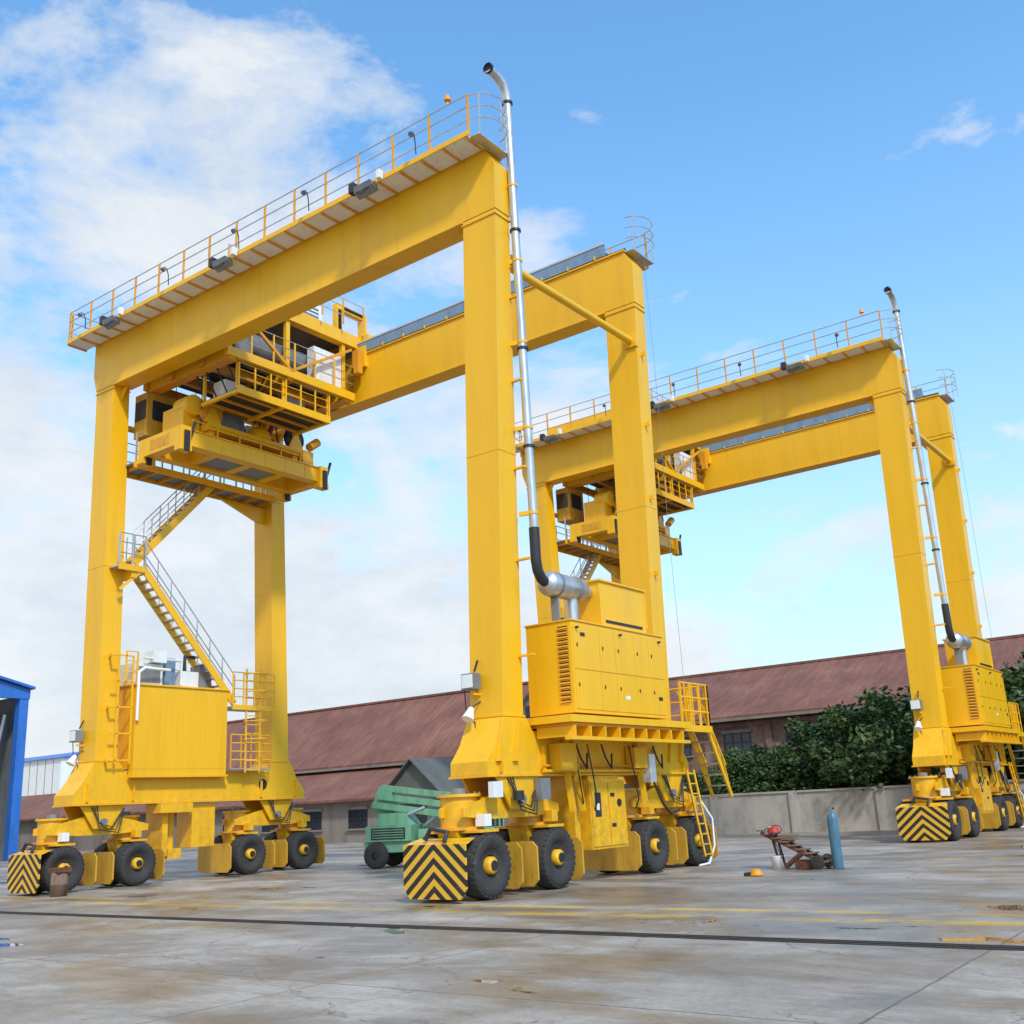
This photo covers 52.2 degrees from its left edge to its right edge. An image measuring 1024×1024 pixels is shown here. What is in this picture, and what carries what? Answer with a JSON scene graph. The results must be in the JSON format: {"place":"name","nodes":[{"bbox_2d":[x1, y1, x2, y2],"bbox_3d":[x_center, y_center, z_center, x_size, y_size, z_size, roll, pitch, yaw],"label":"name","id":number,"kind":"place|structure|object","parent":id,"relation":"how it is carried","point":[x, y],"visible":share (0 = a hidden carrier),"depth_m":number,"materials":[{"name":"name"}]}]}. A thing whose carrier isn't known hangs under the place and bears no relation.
{"place":"outdoors","nodes":[
{"label":"outdoors","id":0,"kind":"place"},
{"bbox_2d":[22,752,126,795],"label":"white industrial hall","id":1,"kind":"structure","parent":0,"point":[47,774],"depth_m":143.24,"materials":[{"name":"paint"}]},
{"bbox_2d":[17,681,536,851],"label":"brick warehouse","id":2,"kind":"structure","parent":0,"point":[347,761],"depth_m":75.73,"materials":[{"name":"brick"}]},
{"bbox_2d":[525,706,535,717],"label":"windows","id":3,"kind":"structure","parent":2,"relation":"in","point":[527,708],"depth_m":73.56,"materials":[{"name":"grey glass"}]},
{"bbox_2d":[0,827,1023,1023],"bbox_3d":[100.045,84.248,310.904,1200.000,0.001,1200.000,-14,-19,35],"label":"ground","id":4,"kind":"structure","parent":0,"point":[888,885],"depth_m":14.00,"materials":[{"name":"concrete"}]},
{"bbox_2d":[0,675,35,860],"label":"blue steel shed","id":5,"kind":"structure","parent":4,"relation":"on","point":[14,714],"depth_m":67.32,"materials":[{"name":"paint"}]},
{"bbox_2d":[48,867,71,896],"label":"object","id":6,"kind":"object","parent":4,"relation":"on","point":[59,882],"visible":1,"depth_m":28.59,"materials":[{"name":"brown metal"}]},
{"bbox_2d":[7,62,732,899],"bbox_3d":[-4.760,0.675,32.046,18.750,20.095,11.090,-14,-19,35],"label":"rubber tyred gantry crane","id":7,"kind":"object","parent":4,"relation":"on","point":[261,346],"visible":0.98,"depth_m":30.70,"materials":[{"name":"yellow paint"}]},
{"bbox_2d":[364,785,504,868],"bbox_3d":[-2.574,10.453,35.068,4.525,2.698,1.800,-7,-16,14],"label":"green boom lift","id":8,"kind":"object","parent":4,"relation":"on","point":[391,832],"visible":0.46,"depth_m":34.95,"materials":[{"name":"paint"}]},
{"bbox_2d":[389,758,502,827],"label":"pitched shed","id":9,"kind":"structure","parent":4,"relation":"on","point":[428,773],"depth_m":55.36,"materials":[{"name":"metal"}]},
{"bbox_2d":[0,911,1023,950],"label":"drainage channel","id":10,"kind":"object","parent":4,"relation":"on","point":[894,943],"visible":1,"depth_m":14.73,"materials":[{"name":"metal"}]},
{"bbox_2d":[697,746,775,795],"bbox_3d":[11.410,13.896,52.458,4.184,4.148,4.071,-9,-17,20],"label":"broadleaf tree","id":11,"kind":"object","parent":4,"relation":"on","point":[734,766],"visible":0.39,"depth_m":52.03,"materials":[{"name":"green plant"}]},
{"bbox_2d":[744,869,763,875],"bbox_3d":[5.512,8.174,23.708,0.410,0.156,0.340,-14,-19,35],"label":"hard hat","id":12,"kind":"object","parent":4,"relation":"on","point":[755,872],"visible":1,"depth_m":23.61,"materials":[{"name":"orange paint"}]},
{"bbox_2d":[515,286,1023,841],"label":"rubber tyred gantry crane","id":13,"kind":"object","parent":4,"relation":"on","point":[849,402],"visible":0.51,"depth_m":41.98,"materials":[{"name":"yellow paint"}]},
{"bbox_2d":[749,742,796,789],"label":"broadleaf tree","id":14,"kind":"object","parent":4,"relation":"on","point":[758,750],"visible":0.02,"depth_m":54.36,"materials":[{"name":"green plant"}]},
{"bbox_2d":[722,743,826,794],"bbox_3d":[12.794,13.495,51.332,3.693,4.184,5.712,4,-17,-24],"label":"broadleaf tree","id":15,"kind":"object","parent":4,"relation":"on","point":[750,785],"visible":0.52,"depth_m":51.39,"materials":[{"name":"green plant"}]},
{"bbox_2d":[770,855,782,869],"bbox_3d":[6.458,8.543,25.460,0.290,0.310,0.290,-14,-19,35],"label":"paint bucket","id":16,"kind":"object","parent":4,"relation":"on","point":[776,862],"visible":1,"depth_m":25.36,"materials":[{"name":"white plastic"}]},
{"bbox_2d":[756,824,832,869],"bbox_3d":[6.825,8.125,25.374,1.850,1.033,1.072,-14,-19,35],"label":"welding cart","id":17,"kind":"object","parent":4,"relation":"on","point":[816,861],"visible":0.97,"depth_m":25.27,"materials":[{"name":"brown metal"}]},
{"bbox_2d":[760,716,863,792],"bbox_3d":[15.214,12.706,51.156,5.574,5.378,5.600,-15,-20,37],"label":"broadleaf tree","id":18,"kind":"object","parent":4,"relation":"on","point":[802,765],"visible":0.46,"depth_m":50.36,"materials":[{"name":"green plant"}]},
{"bbox_2d":[787,733,837,790],"bbox_3d":[15.772,13.261,52.438,4.464,4.948,5.056,-5,-16,9],"label":"broadleaf tree","id":19,"kind":"object","parent":4,"relation":"on","point":[801,743],"visible":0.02,"depth_m":51.51,"materials":[{"name":"green plant"}]},
{"bbox_2d":[827,807,843,868],"bbox_3d":[7.625,7.700,24.686,0.248,1.400,0.248,-3,-16,-1],"label":"gas cylinder","id":20,"kind":"object","parent":4,"relation":"on","point":[835,841],"visible":1,"depth_m":24.58,"materials":[{"name":"blue metal"}]},
{"bbox_2d":[668,634,1023,795],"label":"brick warehouse","id":21,"kind":"structure","parent":4,"relation":"on","point":[748,707],"depth_m":65.76,"materials":[{"name":"brick"}]},
{"bbox_2d":[684,723,815,757],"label":"windows","id":22,"kind":"structure","parent":21,"relation":"in","point":[741,738],"depth_m":65.14,"materials":[{"name":"grey glass"}]},
{"bbox_2d":[690,779,1023,834],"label":"perimeter wall","id":23,"kind":"structure","parent":4,"relation":"on","point":[867,809],"depth_m":47.46,"materials":[{"name":"paint"}]},
{"bbox_2d":[803,704,911,789],"bbox_3d":[16.329,11.845,48.779,5.560,5.637,4.749,7,-18,-31],"label":"broadleaf tree","id":24,"kind":"object","parent":4,"relation":"on","point":[828,757],"visible":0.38,"depth_m":48.26,"materials":[{"name":"green plant"}]},
{"bbox_2d":[807,707,911,786],"bbox_3d":[17.431,12.467,51.657,5.582,5.900,8.217,6,-18,-30],"label":"broadleaf tree","id":25,"kind":"object","parent":4,"relation":"on","point":[825,731],"visible":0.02,"depth_m":51.90,"materials":[{"name":"green plant"}]},
{"bbox_2d":[842,693,912,788],"bbox_3d":[19.067,11.721,50.001,7.049,6.275,6.278,-5,-16,8],"label":"broadleaf tree","id":26,"kind":"object","parent":4,"relation":"on","point":[898,782],"depth_m":49.44,"materials":[{"name":"green plant"}]},
{"bbox_2d":[817,685,985,790],"bbox_3d":[18.225,10.782,47.185,8.156,6.651,6.581,-7,-16,13],"label":"broadleaf tree","id":27,"kind":"object","parent":4,"relation":"on","point":[893,735],"visible":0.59,"depth_m":46.53,"materials":[{"name":"green plant"}]},
{"bbox_2d":[906,720,1023,784],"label":"broadleaf tree","id":28,"kind":"object","parent":4,"relation":"on","point":[932,768],"visible":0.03,"depth_m":46.06,"materials":[{"name":"green plant"}]},
{"bbox_2d":[984,666,1023,781],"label":"broadleaf tree","id":29,"kind":"object","parent":4,"relation":"on","point":[1021,776],"visible":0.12,"depth_m":44.47,"materials":[{"name":"green plant"}]},
{"bbox_2d":[985,671,1022,774],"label":"broadleaf tree","id":30,"kind":"object","parent":4,"relation":"on","point":[1009,693],"visible":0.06,"depth_m":44.83,"materials":[{"name":"green plant"}]},
{"bbox_2d":[999,649,1023,766],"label":"broadleaf tree","id":31,"kind":"object","parent":4,"relation":"on","point":[1018,682],"visible":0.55,"depth_m":43.80,"materials":[{"name":"green plant"}]},
{"bbox_2d":[0,0,1023,757],"label":"sky","id":32,"kind":"structure","parent":0,"point":[790,164],"materials":[{"name":"blue"}]},
{"bbox_2d":[681,771,724,795],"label":"broadleaf tree","id":33,"kind":"object","parent":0,"point":[693,786],"visible":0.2,"depth_m":54.22,"materials":[{"name":"green plant"}]},
{"bbox_2d":[697,766,733,789],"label":"broadleaf tree","id":34,"kind":"object","parent":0,"point":[711,771],"depth_m":54.35,"materials":[{"name":"green plant"}]}
]}

